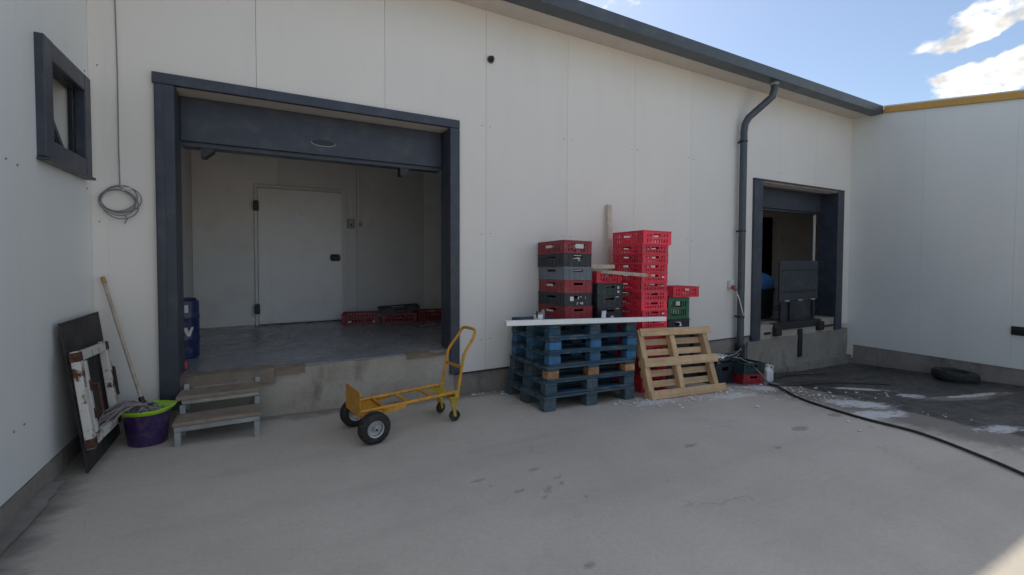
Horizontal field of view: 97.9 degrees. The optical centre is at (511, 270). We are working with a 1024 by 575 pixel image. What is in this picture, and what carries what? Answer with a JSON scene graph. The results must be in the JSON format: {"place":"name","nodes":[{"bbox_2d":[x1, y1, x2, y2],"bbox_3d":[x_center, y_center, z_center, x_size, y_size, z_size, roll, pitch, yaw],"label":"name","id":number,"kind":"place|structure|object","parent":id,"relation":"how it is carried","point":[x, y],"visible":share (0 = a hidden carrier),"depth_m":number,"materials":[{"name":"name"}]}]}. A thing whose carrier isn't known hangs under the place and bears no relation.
{"place":"outdoors","nodes":[
{"label":"outdoors","id":0,"kind":"place"},
{"bbox_2d":[0,357,1023,574],"bbox_3d":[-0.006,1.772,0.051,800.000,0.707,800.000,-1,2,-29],"label":"ground","id":1,"kind":"structure","parent":0,"point":[493,482],"depth_m":2.86,"materials":[{"name":"concrete"}]},
{"bbox_2d":[0,0,95,556],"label":"side building","id":2,"kind":"structure","parent":1,"relation":"on","point":[46,258],"depth_m":2.70,"materials":[{"name":"metal"}]},
{"bbox_2d":[33,32,95,180],"bbox_3d":[-3.173,-1.065,2.987,0.362,0.767,0.834,-1,2,-29],"label":"window","id":3,"kind":"structure","parent":2,"relation":"in","point":[56,113],"depth_m":3.08,"materials":[{"name":"metal"}]},
{"bbox_2d":[57,311,120,472],"bbox_3d":[-3.038,0.833,3.233,0.016,1.010,0.740,-8,6,-28],"label":"ribbed sheet","id":4,"kind":"object","parent":1,"relation":"on","point":[80,333],"visible":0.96,"depth_m":3.19,"materials":[{"name":"black paint"}]},
{"bbox_2d":[68,341,121,449],"bbox_3d":[-2.935,0.847,3.204,0.093,0.640,0.752,-9,3,-30],"label":"rusty frame","id":5,"kind":"object","parent":4,"relation":"on","point":[94,434],"visible":0.93,"depth_m":2.97,"materials":[{"name":"white paint"}]},
{"bbox_2d":[118,400,176,446],"bbox_3d":[-2.831,1.181,3.461,0.388,0.296,0.324,0,2,-9],"label":"bucket","id":6,"kind":"object","parent":1,"relation":"on","point":[150,428],"visible":0.7,"depth_m":3.37,"materials":[{"name":"purple plastic"}]},
{"bbox_2d":[98,276,169,428],"bbox_3d":[-3.001,0.609,3.340,0.566,1.112,0.430,0,2,4],"label":"mop","id":7,"kind":"object","parent":6,"relation":"on","point":[142,405],"visible":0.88,"depth_m":3.43,"materials":[{"name":"brown wood"}]},
{"bbox_2d":[172,376,261,446],"bbox_3d":[-2.442,1.171,3.735,0.600,0.395,0.510,-1,2,-29],"label":"step stool","id":8,"kind":"object","parent":1,"relation":"on","point":[186,419],"visible":0.94,"depth_m":3.65,"materials":[{"name":"wood"}]},
{"bbox_2d":[340,326,475,444],"bbox_3d":[-0.881,0.978,4.051,1.185,0.840,0.582,-1,2,-37],"label":"hand truck","id":9,"kind":"object","parent":1,"relation":"on","point":[368,418],"visible":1,"depth_m":3.87,"materials":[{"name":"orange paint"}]},
{"bbox_2d":[86,0,883,429],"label":"warehouse","id":10,"kind":"structure","parent":1,"relation":"on","point":[440,160],"depth_m":5.43,"materials":[{"name":"metal"}]},
{"bbox_2d":[98,0,141,222],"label":"cable coil","id":11,"kind":"object","parent":10,"relation":"hanging from","point":[103,206],"visible":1,"depth_m":3.58,"materials":[{"name":"white plastic"}]},
{"bbox_2d":[184,297,199,358],"bbox_3d":[-3.368,0.585,4.561,0.294,0.607,0.294,-1,2,-29],"label":"barrel","id":12,"kind":"object","parent":10,"relation":"on","point":[191,328],"visible":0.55,"depth_m":4.51,"materials":[{"name":"blue plastic"}]},
{"bbox_2d":[193,380,254,388],"bbox_3d":[-2.548,1.024,3.957,0.460,0.045,0.042,-1,2,-29],"label":"splattered plank","id":13,"kind":"object","parent":10,"relation":"attached to","point":[224,384],"visible":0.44,"depth_m":3.95,"materials":[{"name":"grey wood"}]},
{"bbox_2d":[253,184,344,324],"bbox_3d":[-3.295,-0.245,6.981,1.295,2.130,0.159,-1,2,-29],"label":"cold store door","id":14,"kind":"structure","parent":10,"relation":"in","point":[301,269],"depth_m":6.96,"materials":[{"name":"white paint"}]},
{"bbox_2d":[291,212,312,226],"bbox_3d":[-3.274,-0.795,6.966,0.310,0.220,0.003,-1,2,-29],"label":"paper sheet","id":15,"kind":"object","parent":14,"relation":"attached to","point":[300,220],"visible":1,"depth_m":6.96,"materials":[{"name":"white paper"}]},
{"bbox_2d":[347,218,354,227],"bbox_3d":[-2.659,-0.779,7.363,0.110,0.160,0.070,-1,2,-29],"label":"switch box","id":16,"kind":"object","parent":10,"relation":"attached to","point":[350,223],"visible":1,"depth_m":7.34,"materials":[{"name":"grey plastic"}]},
{"bbox_2d":[341,311,378,323],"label":"crate","id":17,"kind":"object","parent":10,"relation":"on","point":[348,317],"visible":1,"depth_m":6.95,"materials":[{"name":"red plastic"}]},
{"bbox_2d":[381,311,416,322],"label":"crate","id":18,"kind":"object","parent":10,"relation":"on","point":[389,318],"visible":0.82,"depth_m":7.12,"materials":[{"name":"red plastic"}]},
{"bbox_2d":[378,303,419,313],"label":"crate","id":19,"kind":"object","parent":18,"relation":"on","point":[390,309],"visible":0.97,"depth_m":7.13,"materials":[{"name":"black plastic"}]},
{"bbox_2d":[417,308,440,320],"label":"crate","id":20,"kind":"object","parent":10,"relation":"on","point":[422,316],"visible":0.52,"depth_m":7.32,"materials":[{"name":"red plastic"}]},
{"bbox_2d":[487,55,494,63],"bbox_3d":[-0.232,-2.431,5.114,0.088,0.088,0.074,-1,2,-29],"label":"wall sensor","id":21,"kind":"object","parent":10,"relation":"attached to","point":[490,59],"depth_m":5.11,"materials":[{"name":"black paint"}]},
{"bbox_2d":[727,280,744,329],"bbox_3d":[3.687,0.750,7.300,0.303,1.191,0.168,-1,2,-29],"label":"wall socket","id":22,"kind":"object","parent":10,"relation":"attached to","point":[730,283],"depth_m":7.24,"materials":[{"name":"white plastic"}]},
{"bbox_2d":[761,273,774,318],"bbox_3d":[4.848,0.470,8.992,0.968,0.918,0.704,-1,2,-29],"label":"blue bundle","id":23,"kind":"object","parent":10,"relation":"on","point":[767,288],"visible":0.28,"depth_m":8.70,"materials":[{"name":"plastic"}]},
{"bbox_2d":[764,261,834,356],"bbox_3d":[5.455,0.709,8.377,2.430,1.780,0.185,-1,2,-29],"label":"dock leveller","id":24,"kind":"object","parent":10,"relation":"attached to","point":[797,288],"visible":1,"depth_m":8.32,"materials":[{"name":"metal"}]},
{"bbox_2d":[505,379,634,411],"bbox_3d":[0.653,1.356,5.100,1.227,0.144,0.827,2,-1,-29],"label":"pallet","id":25,"kind":"object","parent":1,"relation":"on","point":[546,403],"visible":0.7,"depth_m":4.79,"materials":[{"name":"blue paint"}]},
{"bbox_2d":[508,367,633,396],"bbox_3d":[0.672,1.210,5.120,1.196,0.144,0.806,2,-1,-28],"label":"pallet","id":26,"kind":"object","parent":25,"relation":"on","point":[550,388],"visible":0.7,"depth_m":4.82,"materials":[{"name":"blue paint"}]},
{"bbox_2d":[509,352,634,381],"bbox_3d":[0.684,1.065,5.124,1.195,0.144,0.807,2,-1,-29],"label":"pallet","id":27,"kind":"object","parent":26,"relation":"on","point":[550,374],"visible":0.72,"depth_m":4.83,"materials":[{"name":"blue paint"}]},
{"bbox_2d":[512,339,636,366],"bbox_3d":[0.708,0.920,5.150,1.196,0.144,0.805,2,-1,-28],"label":"pallet","id":28,"kind":"object","parent":27,"relation":"on","point":[555,358],"visible":0.69,"depth_m":4.87,"materials":[{"name":"blue paint"}]},
{"bbox_2d":[512,327,636,352],"bbox_3d":[0.710,0.775,5.144,1.194,0.144,0.804,2,-1,-29],"label":"pallet","id":29,"kind":"object","parent":28,"relation":"on","point":[552,345],"visible":0.62,"depth_m":4.86,"materials":[{"name":"blue paint"}]},
{"bbox_2d":[511,316,636,337],"bbox_3d":[0.708,0.630,5.152,1.195,0.144,0.806,2,-1,-28],"label":"pallet","id":30,"kind":"object","parent":29,"relation":"on","point":[556,331],"visible":0.59,"depth_m":4.87,"materials":[{"name":"blue paint"}]},
{"bbox_2d":[538,303,592,318],"bbox_3d":[0.634,0.483,5.364,0.397,0.149,0.572,1,-1,-29],"label":"crate","id":31,"kind":"object","parent":30,"relation":"on","point":[565,312],"visible":0.85,"depth_m":5.15,"materials":[{"name":"red plastic"}]},
{"bbox_2d":[538,291,591,306],"bbox_3d":[0.630,0.333,5.361,0.397,0.149,0.572,1,-1,-28],"label":"crate","id":32,"kind":"object","parent":31,"relation":"on","point":[566,299],"visible":0.94,"depth_m":5.15,"materials":[{"name":"black plastic"}]},
{"bbox_2d":[539,279,592,292],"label":"crate","id":33,"kind":"object","parent":32,"relation":"on","point":[564,286],"visible":0.94,"depth_m":5.15,"materials":[{"name":"red plastic"}]},
{"bbox_2d":[539,267,592,279],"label":"crate","id":34,"kind":"object","parent":33,"relation":"on","point":[564,273],"visible":1,"depth_m":5.14,"materials":[{"name":"grey plastic"}]},
{"bbox_2d":[538,253,591,266],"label":"crate","id":35,"kind":"object","parent":34,"relation":"on","point":[563,260],"visible":0.99,"depth_m":5.13,"materials":[{"name":"black plastic"}]},
{"bbox_2d":[538,240,591,254],"bbox_3d":[0.623,-0.268,5.329,0.397,0.149,0.572,1,-1,-27],"label":"crate","id":36,"kind":"object","parent":35,"relation":"on","point":[568,246],"visible":0.96,"depth_m":5.13,"materials":[{"name":"red plastic"}]},
{"bbox_2d":[504,316,665,325],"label":"foam beam","id":37,"kind":"structure","parent":30,"relation":"on","point":[574,321],"depth_m":4.63,"materials":[{"name":"white plastic"}]},
{"bbox_2d":[580,307,622,317],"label":"crate","id":38,"kind":"object","parent":30,"relation":"on","point":[613,312],"visible":0.47,"depth_m":5.28,"materials":[{"name":"black plastic"}]},
{"bbox_2d":[573,295,622,306],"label":"crate","id":39,"kind":"object","parent":38,"relation":"on","point":[605,301],"visible":0.57,"depth_m":5.26,"materials":[{"name":"black plastic"}]},
{"bbox_2d":[574,283,623,294],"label":"crate","id":40,"kind":"object","parent":39,"relation":"on","point":[603,289],"visible":0.63,"depth_m":5.27,"materials":[{"name":"black plastic"}]},
{"bbox_2d":[574,271,621,282],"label":"crate","id":41,"kind":"object","parent":40,"relation":"on","point":[598,277],"visible":0.52,"depth_m":5.27,"materials":[{"name":"red plastic"}]},
{"bbox_2d":[582,269,646,276],"bbox_3d":[1.196,0.022,5.238,0.738,0.092,0.080,1,2,16],"label":"timber batten","id":42,"kind":"object","parent":41,"relation":"on","point":[624,273],"visible":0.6,"depth_m":5.18,"materials":[{"name":"beige wood"}]},
{"bbox_2d":[591,265,614,268],"bbox_3d":[1.051,-0.048,5.230,0.294,0.045,0.085,0,2,7],"label":"timber offcut","id":43,"kind":"object","parent":42,"relation":"on","point":[603,266],"visible":0.76,"depth_m":5.19,"materials":[{"name":"beige wood"}]},
{"bbox_2d":[601,311,605,317],"bbox_3d":[1.067,0.517,5.166,0.070,0.100,0.024,-1,10,-39],"label":"paper scrap","id":44,"kind":"object","parent":30,"relation":"on","point":[603,314],"visible":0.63,"depth_m":5.16,"materials":[{"name":"white paper"}]},
{"bbox_2d":[607,204,611,298],"bbox_3d":[1.307,0.295,5.942,0.077,2.364,0.227,0,2,-3],"label":"timber plank","id":45,"kind":"object","parent":1,"relation":"on","point":[609,234],"visible":0.42,"depth_m":5.96,"materials":[{"name":"beige wood"}]},
{"bbox_2d":[614,377,665,392],"bbox_3d":[1.598,1.412,5.642,0.437,0.110,0.532,0,0,-28],"label":"crate","id":46,"kind":"object","parent":1,"relation":"on","point":[639,388],"visible":0.18,"depth_m":5.39,"materials":[{"name":"red plastic"}]},
{"bbox_2d":[616,373,665,383],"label":"crate","id":47,"kind":"object","parent":46,"relation":"on","point":[638,379],"visible":0.22,"depth_m":5.40,"materials":[{"name":"red plastic"}]},
{"bbox_2d":[615,363,665,374],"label":"crate","id":48,"kind":"object","parent":47,"relation":"on","point":[637,369],"visible":0.2,"depth_m":5.43,"materials":[{"name":"red plastic"}]},
{"bbox_2d":[614,351,666,364],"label":"crate","id":49,"kind":"object","parent":48,"relation":"on","point":[636,359],"visible":0.09,"depth_m":5.44,"materials":[{"name":"red plastic"}]},
{"bbox_2d":[617,342,666,355],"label":"crate","id":50,"kind":"object","parent":49,"relation":"on","point":[657,347],"visible":0.14,"depth_m":5.45,"materials":[{"name":"red plastic"}]},
{"bbox_2d":[617,336,665,346],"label":"crate","id":51,"kind":"object","parent":50,"relation":"on","point":[619,339],"visible":0.12,"depth_m":5.45,"materials":[{"name":"red plastic"}]},
{"bbox_2d":[617,325,666,337],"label":"crate","id":52,"kind":"object","parent":51,"relation":"on","point":[618,327],"visible":0.16,"depth_m":5.47,"materials":[{"name":"red plastic"}]},
{"bbox_2d":[617,316,667,328],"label":"crate","id":53,"kind":"object","parent":52,"relation":"on","point":[643,325],"visible":0.24,"depth_m":5.39,"materials":[{"name":"red plastic"}]},
{"bbox_2d":[622,308,667,317],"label":"crate","id":54,"kind":"object","parent":53,"relation":"on","point":[643,313],"visible":0.62,"depth_m":5.43,"materials":[{"name":"red plastic"}]},
{"bbox_2d":[622,299,667,309],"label":"crate","id":55,"kind":"object","parent":54,"relation":"on","point":[645,304],"visible":0.68,"depth_m":5.41,"materials":[{"name":"red plastic"}]},
{"bbox_2d":[622,290,667,300],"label":"crate","id":56,"kind":"object","parent":55,"relation":"on","point":[644,295],"visible":0.69,"depth_m":5.41,"materials":[{"name":"red plastic"}]},
{"bbox_2d":[621,281,666,290],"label":"crate","id":57,"kind":"object","parent":56,"relation":"on","point":[644,286],"visible":0.73,"depth_m":5.40,"materials":[{"name":"red plastic"}]},
{"bbox_2d":[621,272,667,281],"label":"crate","id":58,"kind":"object","parent":57,"relation":"on","point":[660,277],"visible":0.61,"depth_m":5.39,"materials":[{"name":"red plastic"}]},
{"bbox_2d":[612,263,667,271],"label":"crate","id":59,"kind":"object","parent":58,"relation":"on","point":[644,267],"visible":0.98,"depth_m":5.43,"materials":[{"name":"red plastic"}]},
{"bbox_2d":[612,254,668,262],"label":"crate","id":60,"kind":"object","parent":59,"relation":"on","point":[640,258],"visible":0.99,"depth_m":5.43,"materials":[{"name":"red plastic"}]},
{"bbox_2d":[612,244,668,253],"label":"crate","id":61,"kind":"object","parent":60,"relation":"on","point":[639,249],"visible":0.98,"depth_m":5.41,"materials":[{"name":"red plastic"}]},
{"bbox_2d":[612,230,671,245],"bbox_3d":[1.624,-0.399,5.600,0.467,0.165,0.557,0,0,-27],"label":"crate","id":62,"kind":"object","parent":61,"relation":"on","point":[644,237],"visible":0.96,"depth_m":5.42,"materials":[{"name":"red plastic"}]},
{"bbox_2d":[655,364,691,379],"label":"crate","id":63,"kind":"object","parent":1,"relation":"on","point":[684,375],"visible":0.23,"depth_m":6.08,"materials":[{"name":"black plastic"}]},
{"bbox_2d":[652,348,690,367],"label":"crate","id":64,"kind":"object","parent":63,"relation":"on","point":[686,354],"visible":0.04,"depth_m":6.08,"materials":[{"name":"black plastic"}]},
{"bbox_2d":[655,335,689,348],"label":"crate","id":65,"kind":"object","parent":64,"relation":"on","point":[681,345],"visible":0.06,"depth_m":6.05,"materials":[{"name":"black plastic"}]},
{"bbox_2d":[653,318,689,335],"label":"crate","id":66,"kind":"object","parent":65,"relation":"on","point":[674,323],"visible":0.31,"depth_m":6.02,"materials":[{"name":"black plastic"}]},
{"bbox_2d":[648,297,689,318],"bbox_3d":[2.156,0.503,6.168,0.412,0.285,0.392,1,0,-29],"label":"crate","id":67,"kind":"object","parent":66,"relation":"on","point":[673,308],"visible":0.55,"depth_m":6.01,"materials":[{"name":"green plastic"}]},
{"bbox_2d":[652,285,699,296],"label":"crate","id":68,"kind":"object","parent":67,"relation":"on","point":[677,290],"visible":0.74,"depth_m":6.06,"materials":[{"name":"red plastic"}]},
{"bbox_2d":[636,326,726,399],"bbox_3d":[2.020,1.085,5.353,1.188,0.800,0.121,2,-19,-25],"label":"leaning pallet","id":69,"kind":"object","parent":1,"relation":"on","point":[707,357],"visible":0.91,"depth_m":5.30,"materials":[{"name":"brown wood"}]},
{"bbox_2d":[690,334,699,376],"bbox_3d":[2.519,1.166,6.221,0.163,0.750,0.170,-1,2,-29],"label":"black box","id":70,"kind":"object","parent":1,"relation":"on","point":[694,345],"visible":0.06,"depth_m":6.15,"materials":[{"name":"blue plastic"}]},
{"bbox_2d":[429,384,986,433],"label":"white flakes","id":71,"kind":"object","parent":1,"relation":"on","point":[700,397],"visible":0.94,"depth_m":5.08,"materials":[{"name":"white"}]},
{"bbox_2d":[699,362,734,383],"bbox_3d":[2.817,1.410,6.282,0.472,0.300,0.412,3,0,-34],"label":"crate","id":72,"kind":"object","parent":1,"relation":"on","point":[725,376],"visible":0.45,"depth_m":6.13,"materials":[{"name":"black plastic"}]},
{"bbox_2d":[717,353,728,360],"bbox_3d":[2.878,1.208,6.261,0.419,0.094,0.287,-1,2,-29],"label":"plastic bag","id":73,"kind":"object","parent":72,"relation":"on","point":[721,356],"visible":0.34,"depth_m":6.17,"materials":[{"name":"white plastic"}]},
{"bbox_2d":[733,372,763,383],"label":"crate","id":74,"kind":"object","parent":1,"relation":"on","point":[738,378],"visible":0.61,"depth_m":6.16,"materials":[{"name":"red plastic"}]},
{"bbox_2d":[720,357,765,373],"bbox_3d":[3.261,1.343,6.316,0.432,0.150,0.392,4,0,-25],"label":"crate","id":75,"kind":"object","parent":74,"relation":"on","point":[740,366],"visible":0.74,"depth_m":6.17,"materials":[{"name":"green plastic"}]},
{"bbox_2d":[718,348,769,382],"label":"tangled cables","id":76,"kind":"object","parent":75,"relation":"on","point":[732,356],"visible":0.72,"depth_m":6.17,"materials":[{"name":"black rubber"}]},
{"bbox_2d":[764,364,773,381],"bbox_3d":[3.786,1.510,6.595,0.173,0.245,0.124,0,2,-16],"label":"jug","id":77,"kind":"object","parent":1,"relation":"on","point":[768,373],"visible":0.87,"depth_m":6.54,"materials":[{"name":"white plastic"}]},
{"bbox_2d":[773,373,825,378],"bbox_3d":[4.482,1.716,7.270,2.400,0.235,0.129,-1,2,-32],"label":"wet dock cable","id":78,"kind":"object","parent":1,"relation":"on","point":[799,374],"visible":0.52,"depth_m":7.56,"materials":[{"name":"black rubber"}]},
{"bbox_2d":[767,382,889,385],"bbox_3d":[4.642,1.655,6.514,2.488,0.234,0.188,0,2,-21],"label":"thin black cable","id":79,"kind":"object","parent":1,"relation":"on","point":[829,382],"visible":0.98,"depth_m":6.62,"materials":[{"name":"black rubber"}]},
{"bbox_2d":[768,383,1023,475],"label":"black hose","id":80,"kind":"object","parent":1,"relation":"on","point":[935,438],"visible":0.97,"depth_m":4.04,"materials":[{"name":"black rubber"}]},
{"bbox_2d":[847,89,1023,385],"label":"neighbour building","id":81,"kind":"structure","parent":1,"relation":"on","point":[936,260],"depth_m":7.87,"materials":[{"name":"metal"}]},
{"bbox_2d":[1011,326,1023,335],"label":"steel arm","id":82,"kind":"object","parent":81,"relation":"attached to","point":[1016,330],"visible":1,"depth_m":7.05},
{"bbox_2d":[931,367,980,383],"bbox_3d":[7.381,1.742,7.430,0.592,0.164,0.592,2,3,-29],"label":"tyre","id":83,"kind":"object","parent":1,"relation":"on","point":[955,375],"visible":0.99,"depth_m":7.28,"materials":[{"name":"black rubber"}]},
{"bbox_2d":[580,0,1023,105],"label":"sky","id":84,"kind":"structure","parent":0,"point":[881,52],"materials":[{"name":"blue"}]},
{"bbox_3d":[0.285,0.526,4.708,0.390,0.035,0.140,-1,2,-37],"label":"black tray","id":85,"kind":"object","parent":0,"visible":0},
{"bbox_2d":[534,311,542,319],"bbox_3d":[0.279,0.483,4.714,0.096,0.120,0.100,-1,2,-29],"label":"paint tin","id":86,"kind":"object","parent":85,"relation":"on","point":[538,315],"visible":0.8,"depth_m":4.67,"materials":[{"name":"white plastic"}]},
{"bbox_2d":[540,308,544,318],"bbox_3d":[0.329,0.473,4.801,0.046,0.135,0.045,-1,2,-29],"label":"roll can","id":87,"kind":"object","parent":85,"relation":"on","point":[542,311],"visible":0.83,"depth_m":4.78,"materials":[{"name":"grey plastic"}]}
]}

